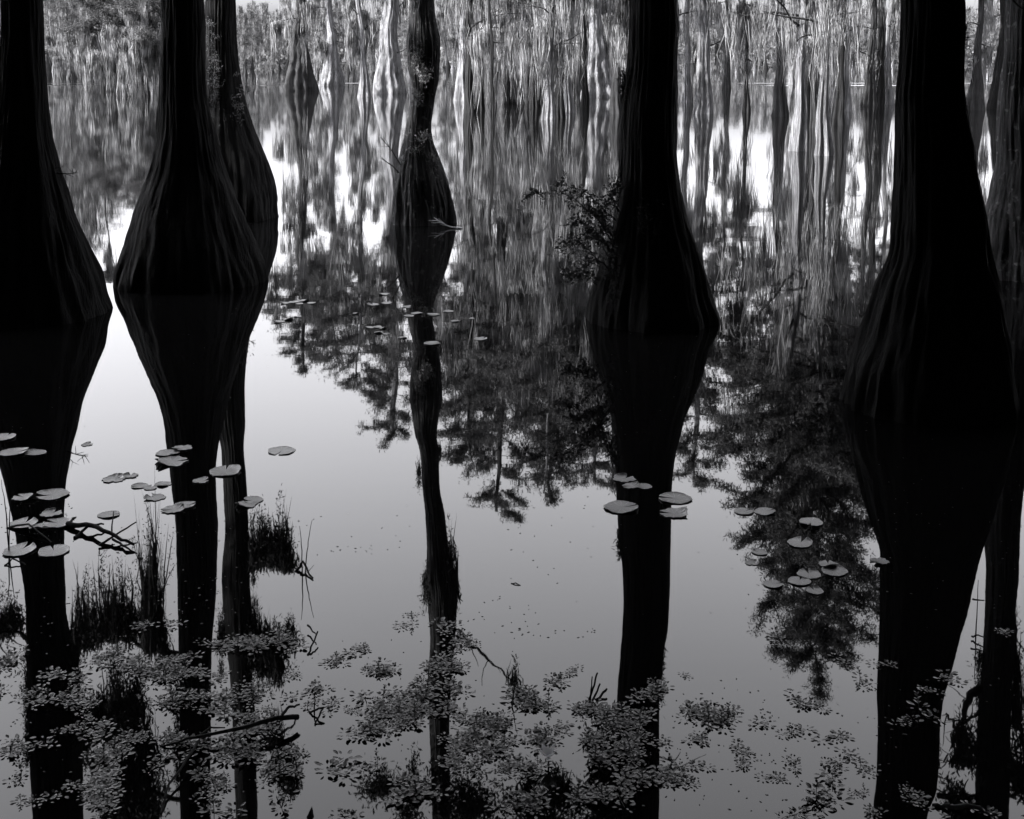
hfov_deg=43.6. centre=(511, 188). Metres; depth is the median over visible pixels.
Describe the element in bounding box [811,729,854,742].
water primrose
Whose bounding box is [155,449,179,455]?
lily pad
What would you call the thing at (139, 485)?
lily pad
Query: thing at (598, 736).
water primrose
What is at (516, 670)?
dead stick
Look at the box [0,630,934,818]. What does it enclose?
primrose mat
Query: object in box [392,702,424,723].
water primrose
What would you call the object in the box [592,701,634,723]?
water primrose
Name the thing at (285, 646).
water primrose
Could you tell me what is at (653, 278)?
cypress tree
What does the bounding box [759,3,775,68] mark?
cypress tree
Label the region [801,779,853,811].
water primrose
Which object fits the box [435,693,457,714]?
water primrose
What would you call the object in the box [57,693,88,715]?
water primrose
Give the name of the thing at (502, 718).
water primrose
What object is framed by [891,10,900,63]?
cypress tree
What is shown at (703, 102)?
cypress tree
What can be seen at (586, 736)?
water primrose
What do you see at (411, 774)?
water primrose
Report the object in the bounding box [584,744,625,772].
water primrose
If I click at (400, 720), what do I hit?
water primrose
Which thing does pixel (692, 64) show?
cypress tree
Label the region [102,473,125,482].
lily pad
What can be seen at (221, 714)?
water primrose
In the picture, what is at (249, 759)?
water primrose
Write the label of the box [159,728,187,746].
water primrose
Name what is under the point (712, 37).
cypress tree
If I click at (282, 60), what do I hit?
wood
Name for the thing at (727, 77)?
cypress tree
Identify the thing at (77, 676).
water primrose
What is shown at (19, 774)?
water primrose
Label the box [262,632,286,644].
water primrose
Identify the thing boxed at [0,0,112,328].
cypress tree
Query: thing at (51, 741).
water primrose
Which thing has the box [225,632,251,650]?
water primrose
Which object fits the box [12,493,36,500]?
lily pad
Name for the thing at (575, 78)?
slim cypress tree
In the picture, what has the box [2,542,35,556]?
lily pad
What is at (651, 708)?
water primrose
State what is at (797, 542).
lily pad
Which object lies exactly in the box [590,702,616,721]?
water primrose
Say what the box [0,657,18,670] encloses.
water primrose
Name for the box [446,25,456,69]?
cypress tree
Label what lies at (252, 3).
cypress tree
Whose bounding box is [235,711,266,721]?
water primrose
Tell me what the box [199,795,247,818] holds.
water primrose
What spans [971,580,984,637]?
reed stem
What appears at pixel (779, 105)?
cypress tree
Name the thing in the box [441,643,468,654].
water primrose
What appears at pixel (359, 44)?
cypress tree
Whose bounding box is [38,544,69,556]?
lily pad
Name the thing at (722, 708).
water primrose
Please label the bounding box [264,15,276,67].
cypress tree
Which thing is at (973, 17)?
cypress tree
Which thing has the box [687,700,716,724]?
water primrose
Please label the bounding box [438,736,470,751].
water primrose
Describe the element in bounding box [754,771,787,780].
water primrose
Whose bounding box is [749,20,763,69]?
cypress tree
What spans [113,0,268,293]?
cypress tree
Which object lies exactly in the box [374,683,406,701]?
water primrose
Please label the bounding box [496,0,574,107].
cypress tree
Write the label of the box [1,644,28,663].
water primrose
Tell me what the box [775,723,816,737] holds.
water primrose
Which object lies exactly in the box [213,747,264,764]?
water primrose
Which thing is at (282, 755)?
water primrose
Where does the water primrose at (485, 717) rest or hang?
on the water
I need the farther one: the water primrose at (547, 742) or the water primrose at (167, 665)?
the water primrose at (167, 665)
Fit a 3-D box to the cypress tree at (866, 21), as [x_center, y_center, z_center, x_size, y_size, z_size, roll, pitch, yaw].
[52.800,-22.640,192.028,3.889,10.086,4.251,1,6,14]
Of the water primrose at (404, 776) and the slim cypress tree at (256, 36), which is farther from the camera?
the slim cypress tree at (256, 36)
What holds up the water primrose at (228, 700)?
on the water
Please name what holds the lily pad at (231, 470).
on the water
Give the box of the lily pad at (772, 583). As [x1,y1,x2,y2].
[763,580,782,587]
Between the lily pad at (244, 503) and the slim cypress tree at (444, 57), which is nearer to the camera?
the lily pad at (244, 503)
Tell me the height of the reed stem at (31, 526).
0.043 m
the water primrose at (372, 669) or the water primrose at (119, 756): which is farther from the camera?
the water primrose at (372, 669)
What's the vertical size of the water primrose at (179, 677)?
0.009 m
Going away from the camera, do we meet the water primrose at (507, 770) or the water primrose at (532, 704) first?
the water primrose at (507, 770)
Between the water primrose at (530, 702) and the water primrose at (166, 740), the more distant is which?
the water primrose at (530, 702)
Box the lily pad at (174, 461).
[155,456,187,466]
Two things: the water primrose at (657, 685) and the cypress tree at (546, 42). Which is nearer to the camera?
the water primrose at (657, 685)
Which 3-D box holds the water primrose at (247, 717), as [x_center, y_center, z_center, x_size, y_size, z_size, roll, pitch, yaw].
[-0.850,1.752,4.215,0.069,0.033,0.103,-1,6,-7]
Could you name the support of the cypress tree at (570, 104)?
on the water
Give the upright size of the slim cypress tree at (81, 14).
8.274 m
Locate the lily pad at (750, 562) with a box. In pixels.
[745,559,758,564]
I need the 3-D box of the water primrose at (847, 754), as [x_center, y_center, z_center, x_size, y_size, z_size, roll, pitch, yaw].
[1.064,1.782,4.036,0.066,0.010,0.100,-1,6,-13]
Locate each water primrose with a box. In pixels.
[0,641,17,661]
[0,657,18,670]
[0,732,35,756]
[0,738,24,755]
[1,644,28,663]
[2,739,33,754]
[2,758,28,784]
[10,793,43,806]
[24,694,53,710]
[28,684,53,703]
[33,736,60,748]
[36,665,71,685]
[36,686,76,705]
[37,787,70,805]
[51,681,76,697]
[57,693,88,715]
[59,666,92,683]
[62,683,92,697]
[62,696,88,704]
[63,779,101,792]
[64,719,92,735]
[76,700,102,707]
[76,716,99,724]
[76,725,111,740]
[78,719,116,744]
[80,655,118,664]
[83,782,125,796]
[85,764,125,793]
[85,795,119,811]
[88,773,121,807]
[90,716,113,732]
[90,748,134,771]
[90,765,124,786]
[90,798,120,818]
[93,641,133,654]
[94,739,126,760]
[100,651,124,661]
[102,647,125,656]
[104,731,137,750]
[113,727,137,741]
[115,739,135,758]
[119,657,136,670]
[124,661,158,670]
[126,653,148,664]
[127,652,147,666]
[127,729,158,743]
[128,666,157,676]
[129,666,162,678]
[130,619,154,632]
[133,658,178,668]
[141,665,167,679]
[141,668,172,685]
[143,753,168,774]
[146,748,182,758]
[148,689,183,705]
[150,726,184,744]
[155,650,204,667]
[155,693,187,710]
[156,619,188,626]
[157,651,202,665]
[157,662,180,678]
[159,684,197,702]
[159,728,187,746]
[162,663,180,681]
[162,663,188,673]
[167,672,195,680]
[168,660,189,681]
[169,729,210,749]
[170,739,201,762]
[177,688,218,707]
[183,667,210,678]
[186,738,219,750]
[186,758,223,782]
[188,663,220,682]
[189,784,224,804]
[191,768,215,785]
[192,731,214,746]
[193,637,225,650]
[196,800,219,816]
[198,702,236,717]
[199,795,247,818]
[202,730,244,760]
[206,690,231,712]
[206,736,241,758]
[209,775,235,794]
[211,638,245,650]
[212,687,249,703]
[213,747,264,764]
[218,637,251,645]
[218,723,256,740]
[219,696,243,707]
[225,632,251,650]
[226,726,266,735]
[231,634,267,648]
[231,733,266,764]
[232,676,261,690]
[232,685,257,700]
[235,641,268,655]
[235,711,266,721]
[236,741,261,764]
[238,720,271,737]
[240,632,265,654]
[240,637,271,650]
[241,681,274,699]
[242,636,266,647]
[243,709,263,721]
[246,713,257,731]
[255,760,288,786]
[256,705,276,713]
[256,746,287,769]
[257,712,282,727]
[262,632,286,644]
[265,627,289,636]
[268,786,299,812]
[269,626,304,642]
[269,760,302,777]
[273,742,298,757]
[275,638,309,654]
[279,690,302,701]
[279,763,304,777]
[283,669,301,679]
[287,744,310,762]
[300,696,324,709]
[301,679,335,695]
[314,750,362,779]
[318,651,350,666]
[320,696,343,714]
[328,807,363,818]
[336,647,363,657]
[336,725,392,741]
[343,705,363,714]
[346,642,371,652]
[346,716,382,733]
[350,689,377,706]
[352,748,386,770]
[355,710,385,721]
[358,716,394,734]
[360,666,391,676]
[365,700,399,717]
[368,657,401,672]
[369,704,400,721]
[373,703,403,717]
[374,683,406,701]
[376,665,400,677]
[378,703,420,720]
[381,694,410,706]
[386,776,430,803]
[387,711,425,731]
[387,769,421,789]
[388,696,410,710]
[389,775,435,805]
[390,696,420,711]
[392,611,418,626]
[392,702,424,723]
[393,773,427,791]
[396,707,436,716]
[398,714,423,727]
[404,683,438,701]
[407,672,433,692]
[408,679,434,705]
[409,698,433,710]
[412,782,449,801]
[419,659,440,671]
[425,655,460,672]
[425,678,469,691]
[428,617,463,630]
[429,655,457,664]
[432,650,450,663]
[433,664,461,678]
[434,657,470,673]
[434,676,475,697]
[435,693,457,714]
[435,700,467,717]
[435,750,462,766]
[437,627,452,636]
[437,633,477,646]
[437,730,465,741]
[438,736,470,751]
[440,752,472,772]
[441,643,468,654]
[443,708,474,720]
[444,732,478,755]
[451,629,470,642]
[451,721,493,745]
[454,733,479,752]
[455,712,490,726]
[455,724,488,740]
[457,758,488,774]
[459,731,492,759]
[467,720,488,736]
[471,712,511,729]
[476,739,512,757]
[481,709,522,729]
[481,724,506,747]
[482,712,510,728]
[484,741,520,759]
[484,788,528,812]
[486,719,511,735]
[489,802,518,815]
[491,763,516,779]
[495,731,525,744]
[499,682,536,703]
[505,752,530,776]
[506,684,528,695]
[507,685,537,697]
[507,685,547,702]
[507,785,546,814]
[513,699,554,712]
[514,691,542,709]
[514,753,546,767]
[514,785,559,806]
[518,697,544,709]
[518,727,558,752]
[518,761,553,782]
[518,799,549,818]
[521,688,559,706]
[527,721,555,737]
[528,730,563,748]
[543,672,570,686]
[561,664,583,673]
[563,778,607,805]
[567,698,604,711]
[575,782,612,802]
[578,731,608,752]
[581,780,615,797]
[582,701,620,714]
[582,731,599,747]
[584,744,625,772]
[585,704,629,715]
[586,729,616,747]
[589,705,631,716]
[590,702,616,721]
[591,786,618,803]
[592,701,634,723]
[596,754,619,767]
[597,738,628,759]
[601,716,649,731]
[601,733,652,748]
[608,779,635,812]
[610,701,651,725]
[610,737,637,760]
[610,766,636,789]
[613,748,642,771]
[613,763,654,783]
[614,731,635,743]
[614,741,643,756]
[614,745,643,762]
[619,706,656,723]
[622,750,646,765]
[625,721,646,738]
[625,769,666,787]
[628,727,656,743]
[631,682,668,702]
[631,707,657,724]
[647,677,668,696]
[648,679,674,697]
[652,734,673,749]
[652,765,673,781]
[654,771,672,785]
[657,755,696,784]
[657,776,689,786]
[677,697,708,721]
[681,704,700,717]
[686,700,717,712]
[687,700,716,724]
[696,705,736,730]
[699,708,733,728]
[708,703,741,719]
[748,715,776,727]
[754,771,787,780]
[766,626,789,646]
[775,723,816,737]
[775,806,823,818]
[781,754,801,770]
[783,688,809,708]
[790,695,830,712]
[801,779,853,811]
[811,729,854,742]
[815,764,844,794]
[820,756,849,770]
[828,652,855,668]
[834,746,864,762]
[851,756,881,776]
[852,665,877,687]
[865,659,897,667]
[887,714,917,725]
[907,691,945,723]
[917,685,944,694]
[933,669,967,684]
[960,800,1001,818]
[994,628,1013,636]
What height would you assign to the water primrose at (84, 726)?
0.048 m
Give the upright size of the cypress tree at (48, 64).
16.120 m
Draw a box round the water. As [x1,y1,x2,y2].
[0,67,1023,818]
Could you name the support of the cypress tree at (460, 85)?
on the water
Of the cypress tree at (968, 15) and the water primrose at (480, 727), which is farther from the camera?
the cypress tree at (968, 15)
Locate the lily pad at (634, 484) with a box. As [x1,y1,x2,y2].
[622,481,639,488]
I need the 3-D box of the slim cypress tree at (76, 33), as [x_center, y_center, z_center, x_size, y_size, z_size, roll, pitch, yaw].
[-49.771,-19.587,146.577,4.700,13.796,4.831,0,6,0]
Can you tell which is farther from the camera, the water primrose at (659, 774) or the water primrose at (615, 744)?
the water primrose at (615, 744)
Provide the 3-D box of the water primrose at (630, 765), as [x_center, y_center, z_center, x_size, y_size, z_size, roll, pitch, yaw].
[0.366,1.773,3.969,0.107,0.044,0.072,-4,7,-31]
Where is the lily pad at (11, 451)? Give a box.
[0,447,28,455]
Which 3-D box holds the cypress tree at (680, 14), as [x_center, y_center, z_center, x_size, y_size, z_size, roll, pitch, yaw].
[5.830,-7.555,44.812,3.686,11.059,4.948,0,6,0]
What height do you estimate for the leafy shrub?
0.971 m
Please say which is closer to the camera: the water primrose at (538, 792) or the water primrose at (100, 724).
the water primrose at (538, 792)
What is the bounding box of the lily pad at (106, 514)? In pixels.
[97,511,119,517]
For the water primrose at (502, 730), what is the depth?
4.20 m
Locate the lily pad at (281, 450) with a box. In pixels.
[268,446,295,454]
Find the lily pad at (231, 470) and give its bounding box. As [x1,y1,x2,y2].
[209,464,240,475]
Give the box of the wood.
[44,18,994,67]
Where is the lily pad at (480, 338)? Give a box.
[474,337,486,339]
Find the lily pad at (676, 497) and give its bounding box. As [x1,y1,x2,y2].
[659,492,692,503]
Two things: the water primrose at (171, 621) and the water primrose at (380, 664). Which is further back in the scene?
the water primrose at (171, 621)
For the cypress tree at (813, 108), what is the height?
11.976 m
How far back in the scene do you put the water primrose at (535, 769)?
3.95 m
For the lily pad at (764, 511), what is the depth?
6.19 m
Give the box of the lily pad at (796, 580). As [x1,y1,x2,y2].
[788,576,810,584]
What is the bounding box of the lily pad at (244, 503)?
[235,500,257,506]
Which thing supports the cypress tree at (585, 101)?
on the water
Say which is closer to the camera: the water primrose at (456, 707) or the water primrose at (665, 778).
the water primrose at (665, 778)
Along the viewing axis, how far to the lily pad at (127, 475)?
6.71 m
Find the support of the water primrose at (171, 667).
on the water
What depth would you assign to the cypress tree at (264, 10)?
220.03 m
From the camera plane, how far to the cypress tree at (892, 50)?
204.80 m
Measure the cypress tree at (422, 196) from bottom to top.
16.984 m
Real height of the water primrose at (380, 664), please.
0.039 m
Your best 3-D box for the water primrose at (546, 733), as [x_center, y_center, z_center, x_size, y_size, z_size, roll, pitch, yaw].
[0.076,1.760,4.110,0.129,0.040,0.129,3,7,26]
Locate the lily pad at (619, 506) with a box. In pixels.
[604,500,637,513]
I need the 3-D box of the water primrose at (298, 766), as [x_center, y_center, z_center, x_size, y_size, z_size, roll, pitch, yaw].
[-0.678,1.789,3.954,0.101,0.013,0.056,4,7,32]
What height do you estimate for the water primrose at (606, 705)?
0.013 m
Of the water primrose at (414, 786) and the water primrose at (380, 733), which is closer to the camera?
the water primrose at (414, 786)
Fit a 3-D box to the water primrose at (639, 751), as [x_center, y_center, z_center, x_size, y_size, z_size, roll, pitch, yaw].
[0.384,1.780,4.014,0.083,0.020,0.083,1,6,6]
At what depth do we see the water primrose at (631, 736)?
4.11 m
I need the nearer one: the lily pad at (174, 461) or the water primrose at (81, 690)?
the water primrose at (81, 690)
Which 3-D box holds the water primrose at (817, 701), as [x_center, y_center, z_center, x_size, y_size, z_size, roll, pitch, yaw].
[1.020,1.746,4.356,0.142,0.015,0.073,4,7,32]
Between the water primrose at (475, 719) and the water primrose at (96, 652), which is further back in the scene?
the water primrose at (96, 652)
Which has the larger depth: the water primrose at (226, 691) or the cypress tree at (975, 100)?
the cypress tree at (975, 100)
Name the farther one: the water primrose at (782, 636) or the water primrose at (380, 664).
the water primrose at (782, 636)
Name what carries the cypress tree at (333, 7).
on the water
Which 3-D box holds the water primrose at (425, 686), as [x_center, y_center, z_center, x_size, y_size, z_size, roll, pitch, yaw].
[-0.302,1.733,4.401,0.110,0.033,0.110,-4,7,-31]
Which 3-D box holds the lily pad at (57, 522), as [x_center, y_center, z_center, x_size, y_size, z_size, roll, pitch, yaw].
[-2.138,1.563,6.036,0.152,0.031,0.141,2,5,20]
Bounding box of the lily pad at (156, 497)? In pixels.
[144,494,165,500]
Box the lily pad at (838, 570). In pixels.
[822,564,847,575]
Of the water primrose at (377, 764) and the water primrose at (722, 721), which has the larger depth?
the water primrose at (722, 721)
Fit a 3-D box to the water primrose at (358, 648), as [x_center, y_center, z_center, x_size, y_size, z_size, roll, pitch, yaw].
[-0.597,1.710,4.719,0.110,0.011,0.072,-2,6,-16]
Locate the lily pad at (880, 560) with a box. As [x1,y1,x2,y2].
[870,557,889,564]
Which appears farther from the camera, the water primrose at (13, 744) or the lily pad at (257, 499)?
the lily pad at (257, 499)
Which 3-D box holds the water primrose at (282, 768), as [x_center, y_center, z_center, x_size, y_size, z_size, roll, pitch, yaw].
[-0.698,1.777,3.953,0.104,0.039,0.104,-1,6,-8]
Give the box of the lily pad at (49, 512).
[40,507,61,516]
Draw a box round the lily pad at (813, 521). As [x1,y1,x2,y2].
[799,517,822,525]
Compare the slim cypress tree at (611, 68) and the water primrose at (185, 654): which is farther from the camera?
the slim cypress tree at (611, 68)
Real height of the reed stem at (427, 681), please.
0.065 m
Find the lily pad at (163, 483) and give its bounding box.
[155,481,170,485]
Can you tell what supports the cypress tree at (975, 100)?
on the water
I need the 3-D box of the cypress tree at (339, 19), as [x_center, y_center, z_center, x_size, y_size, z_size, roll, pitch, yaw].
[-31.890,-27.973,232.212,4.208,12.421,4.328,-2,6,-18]
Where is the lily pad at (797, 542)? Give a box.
[787,536,812,547]
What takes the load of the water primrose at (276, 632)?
on the water
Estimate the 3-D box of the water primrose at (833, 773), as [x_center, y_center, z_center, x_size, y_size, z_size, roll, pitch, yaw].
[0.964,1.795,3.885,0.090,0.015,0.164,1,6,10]
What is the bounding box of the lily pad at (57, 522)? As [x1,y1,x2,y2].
[43,517,75,527]
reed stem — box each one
[1,480,10,549]
[5,523,50,565]
[295,522,313,578]
[419,663,428,701]
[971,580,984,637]
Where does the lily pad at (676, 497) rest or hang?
on the water
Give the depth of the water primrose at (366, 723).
4.22 m
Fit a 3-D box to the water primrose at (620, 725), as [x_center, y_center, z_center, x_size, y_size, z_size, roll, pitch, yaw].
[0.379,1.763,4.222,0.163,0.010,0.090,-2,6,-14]
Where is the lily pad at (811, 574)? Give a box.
[797,568,820,578]
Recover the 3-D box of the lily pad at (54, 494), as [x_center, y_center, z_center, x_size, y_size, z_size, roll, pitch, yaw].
[-2.308,1.528,6.421,0.159,0.017,0.159,4,7,33]
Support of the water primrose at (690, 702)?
on the water
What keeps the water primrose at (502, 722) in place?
on the water
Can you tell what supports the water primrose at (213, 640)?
on the water
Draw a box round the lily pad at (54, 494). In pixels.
[35,488,69,499]
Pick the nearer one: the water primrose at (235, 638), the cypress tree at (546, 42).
the water primrose at (235, 638)
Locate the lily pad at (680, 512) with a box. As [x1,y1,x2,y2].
[660,506,687,517]
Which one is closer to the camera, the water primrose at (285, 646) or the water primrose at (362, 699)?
the water primrose at (362, 699)
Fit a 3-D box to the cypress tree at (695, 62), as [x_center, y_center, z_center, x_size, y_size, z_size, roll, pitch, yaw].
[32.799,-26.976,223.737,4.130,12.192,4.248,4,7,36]
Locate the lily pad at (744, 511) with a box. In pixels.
[734,508,752,514]
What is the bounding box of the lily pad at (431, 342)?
[424,341,439,344]
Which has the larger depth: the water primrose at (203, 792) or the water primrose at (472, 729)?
the water primrose at (472, 729)
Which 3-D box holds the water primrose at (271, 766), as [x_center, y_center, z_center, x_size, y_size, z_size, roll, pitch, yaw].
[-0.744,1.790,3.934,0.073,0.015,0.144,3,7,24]
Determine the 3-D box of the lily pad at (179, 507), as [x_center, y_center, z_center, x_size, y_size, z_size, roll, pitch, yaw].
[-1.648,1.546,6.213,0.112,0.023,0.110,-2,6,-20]
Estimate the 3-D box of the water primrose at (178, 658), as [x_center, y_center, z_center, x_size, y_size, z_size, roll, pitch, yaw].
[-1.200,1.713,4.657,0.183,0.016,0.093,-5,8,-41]
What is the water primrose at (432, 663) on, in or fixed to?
on the water
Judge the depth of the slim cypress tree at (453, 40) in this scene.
97.93 m
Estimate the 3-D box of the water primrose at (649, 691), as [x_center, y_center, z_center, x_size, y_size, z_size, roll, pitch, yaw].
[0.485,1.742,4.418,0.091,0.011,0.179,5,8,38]
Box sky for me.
[45,0,996,56]
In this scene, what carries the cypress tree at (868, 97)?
on the water
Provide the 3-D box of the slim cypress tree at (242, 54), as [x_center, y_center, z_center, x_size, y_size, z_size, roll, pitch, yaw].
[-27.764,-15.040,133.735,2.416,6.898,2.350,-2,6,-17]
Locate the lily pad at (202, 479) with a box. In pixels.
[192,476,208,482]
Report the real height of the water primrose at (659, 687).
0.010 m
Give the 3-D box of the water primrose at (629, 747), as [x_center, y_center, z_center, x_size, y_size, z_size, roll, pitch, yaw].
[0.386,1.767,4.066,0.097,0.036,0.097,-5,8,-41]
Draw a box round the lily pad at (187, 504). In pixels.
[174,501,195,507]
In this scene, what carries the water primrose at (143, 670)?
on the water
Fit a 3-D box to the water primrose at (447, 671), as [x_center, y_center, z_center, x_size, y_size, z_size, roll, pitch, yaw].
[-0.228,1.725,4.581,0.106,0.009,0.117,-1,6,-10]
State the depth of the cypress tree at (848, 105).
49.37 m
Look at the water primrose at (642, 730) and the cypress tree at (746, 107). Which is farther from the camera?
the cypress tree at (746, 107)
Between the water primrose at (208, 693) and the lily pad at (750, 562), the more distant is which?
the lily pad at (750, 562)
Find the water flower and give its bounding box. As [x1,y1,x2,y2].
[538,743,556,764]
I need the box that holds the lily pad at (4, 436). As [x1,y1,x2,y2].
[0,433,15,440]
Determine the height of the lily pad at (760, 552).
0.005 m
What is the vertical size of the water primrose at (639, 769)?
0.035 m
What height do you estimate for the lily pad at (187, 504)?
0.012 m
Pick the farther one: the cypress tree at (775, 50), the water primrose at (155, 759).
the cypress tree at (775, 50)
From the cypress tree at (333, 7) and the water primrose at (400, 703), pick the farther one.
the cypress tree at (333, 7)
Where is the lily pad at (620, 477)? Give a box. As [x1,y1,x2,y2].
[613,473,636,481]
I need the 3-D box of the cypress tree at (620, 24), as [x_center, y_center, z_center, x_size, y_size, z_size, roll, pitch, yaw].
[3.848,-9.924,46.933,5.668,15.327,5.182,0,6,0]
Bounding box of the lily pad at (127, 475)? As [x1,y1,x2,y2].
[123,472,137,477]
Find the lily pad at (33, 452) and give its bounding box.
[25,449,46,455]
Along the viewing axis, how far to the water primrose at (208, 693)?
4.39 m
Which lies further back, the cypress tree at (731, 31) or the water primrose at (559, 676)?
the cypress tree at (731, 31)
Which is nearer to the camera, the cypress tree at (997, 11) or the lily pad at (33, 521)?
the lily pad at (33, 521)
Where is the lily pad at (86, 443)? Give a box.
[81,441,92,445]
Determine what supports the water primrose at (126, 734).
on the water
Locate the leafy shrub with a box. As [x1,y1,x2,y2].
[516,170,625,287]
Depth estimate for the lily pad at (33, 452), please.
7.10 m
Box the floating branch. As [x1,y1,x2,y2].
[65,511,136,553]
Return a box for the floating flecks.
[0,333,1023,811]
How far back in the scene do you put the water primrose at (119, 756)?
4.07 m
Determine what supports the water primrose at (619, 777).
on the water
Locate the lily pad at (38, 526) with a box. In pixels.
[29,523,48,528]
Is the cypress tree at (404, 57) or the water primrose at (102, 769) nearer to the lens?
the water primrose at (102, 769)
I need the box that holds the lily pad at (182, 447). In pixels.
[172,445,192,450]
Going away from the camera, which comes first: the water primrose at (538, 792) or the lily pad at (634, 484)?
the water primrose at (538, 792)
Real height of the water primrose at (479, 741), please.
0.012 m
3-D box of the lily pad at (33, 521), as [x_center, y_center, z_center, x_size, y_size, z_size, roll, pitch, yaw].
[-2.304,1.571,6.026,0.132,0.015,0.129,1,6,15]
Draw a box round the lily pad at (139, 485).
[131,483,147,487]
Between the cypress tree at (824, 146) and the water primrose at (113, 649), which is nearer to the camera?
the water primrose at (113, 649)
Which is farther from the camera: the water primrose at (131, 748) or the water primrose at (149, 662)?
the water primrose at (149, 662)
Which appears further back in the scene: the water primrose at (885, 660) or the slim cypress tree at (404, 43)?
the slim cypress tree at (404, 43)
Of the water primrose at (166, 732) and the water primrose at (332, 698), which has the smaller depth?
the water primrose at (166, 732)
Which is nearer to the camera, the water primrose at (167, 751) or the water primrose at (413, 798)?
the water primrose at (413, 798)
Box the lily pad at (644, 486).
[636,483,651,488]
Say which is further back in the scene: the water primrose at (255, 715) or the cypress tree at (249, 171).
the cypress tree at (249, 171)
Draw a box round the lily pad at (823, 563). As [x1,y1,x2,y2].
[818,560,837,566]
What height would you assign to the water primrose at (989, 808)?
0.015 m
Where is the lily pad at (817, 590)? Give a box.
[806,585,823,594]
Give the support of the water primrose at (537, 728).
on the water
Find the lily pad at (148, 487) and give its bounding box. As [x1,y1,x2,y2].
[144,484,156,489]
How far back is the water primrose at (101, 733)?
4.16 m
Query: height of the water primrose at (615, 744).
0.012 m
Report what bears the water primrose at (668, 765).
on the water
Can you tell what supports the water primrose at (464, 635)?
on the water
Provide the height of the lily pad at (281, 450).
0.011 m
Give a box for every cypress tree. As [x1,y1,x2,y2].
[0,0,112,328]
[43,0,60,71]
[43,0,75,74]
[43,2,56,68]
[50,0,80,78]
[61,0,159,91]
[67,0,99,81]
[68,1,84,73]
[83,0,159,91]
[100,0,160,95]
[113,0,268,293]
[205,0,278,222]
[236,5,251,60]
[237,12,252,74]
[242,0,263,63]
[244,4,262,68]
[245,14,266,81]
[258,2,271,66]
[263,20,281,71]
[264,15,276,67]
[269,0,319,90]
[270,9,284,68]
[279,0,294,67]
[306,0,340,76]
[307,9,321,74]
[308,12,321,64]
[310,0,352,85]
[323,4,340,43]
[334,1,345,26]
[337,26,345,63]
[340,0,359,67]
[343,0,376,96]
[360,0,411,93]
[367,18,379,76]
[370,0,401,69]
[372,6,381,21]
[377,0,398,35]
[378,0,461,228]
[398,0,410,76]
[398,10,409,40]
[401,22,408,65]
[434,0,455,76]
[434,0,506,112]
[436,0,495,100]
[440,4,455,68]
[443,0,460,72]
[446,0,495,85]
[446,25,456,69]
[457,0,520,108]
[473,0,526,104]
[481,0,505,113]
[491,0,577,95]
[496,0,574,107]
[511,0,584,119]
[542,0,604,117]
[553,0,616,112]
[565,0,587,85]
[569,4,606,89]
[575,0,615,107]
[580,0,628,97]
[585,0,720,333]
[590,0,628,113]
[607,28,612,77]
[677,0,696,102]
[677,0,702,115]
[678,7,684,53]
[684,0,735,113]
[689,9,697,69]
[691,4,697,66]
[706,0,737,87]
[707,8,719,68]
[712,24,723,72]
[716,0,866,151]
[719,7,742,67]
[726,0,772,112]
[730,14,744,67]
[730,22,741,73]
[744,0,856,155]
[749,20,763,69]
[750,0,794,116]
[754,0,760,66]
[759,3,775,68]
[768,0,776,63]
[768,0,796,83]
[768,40,787,61]
[770,0,858,118]
[785,0,871,127]
[791,1,851,86]
[811,0,851,125]
[829,1,868,100]
[834,0,900,105]
[835,0,879,111]
[839,0,1023,425]
[849,0,900,104]
[849,9,861,69]
[852,23,864,72]
[853,0,885,104]
[857,2,884,75]
[860,5,870,68]
[890,16,899,67]
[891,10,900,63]
[965,0,999,109]
[965,6,974,63]
[968,9,977,54]
[970,5,988,35]
[970,21,992,73]
[972,0,1004,108]
[984,8,998,70]
[985,0,1023,282]
[986,0,1000,68]
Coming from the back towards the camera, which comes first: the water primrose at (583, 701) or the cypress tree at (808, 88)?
the cypress tree at (808, 88)
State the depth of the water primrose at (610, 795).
3.80 m
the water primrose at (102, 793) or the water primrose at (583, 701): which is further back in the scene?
the water primrose at (583, 701)
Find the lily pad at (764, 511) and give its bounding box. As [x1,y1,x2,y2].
[754,507,775,514]
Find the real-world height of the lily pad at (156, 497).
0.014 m
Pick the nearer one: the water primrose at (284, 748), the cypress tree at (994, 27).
the water primrose at (284, 748)
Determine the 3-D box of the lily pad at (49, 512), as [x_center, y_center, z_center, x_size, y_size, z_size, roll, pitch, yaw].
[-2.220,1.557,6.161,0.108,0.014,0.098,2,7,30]
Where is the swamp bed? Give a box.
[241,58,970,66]
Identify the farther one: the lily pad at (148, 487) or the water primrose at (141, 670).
the lily pad at (148, 487)
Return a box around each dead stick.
[160,704,299,747]
[160,739,199,813]
[307,624,317,654]
[309,697,324,723]
[511,582,519,706]
[588,673,607,700]
[932,802,997,815]
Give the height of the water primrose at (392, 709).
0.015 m
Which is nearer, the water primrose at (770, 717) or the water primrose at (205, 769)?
the water primrose at (205, 769)
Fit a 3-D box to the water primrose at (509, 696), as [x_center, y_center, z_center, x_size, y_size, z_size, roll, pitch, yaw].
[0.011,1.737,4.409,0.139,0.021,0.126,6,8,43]
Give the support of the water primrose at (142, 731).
on the water
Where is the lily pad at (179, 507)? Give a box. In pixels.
[160,502,184,513]
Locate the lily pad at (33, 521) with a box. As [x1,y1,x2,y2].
[10,517,37,527]
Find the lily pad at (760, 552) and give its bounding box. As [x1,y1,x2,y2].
[752,549,766,554]
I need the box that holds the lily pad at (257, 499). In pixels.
[244,496,262,503]

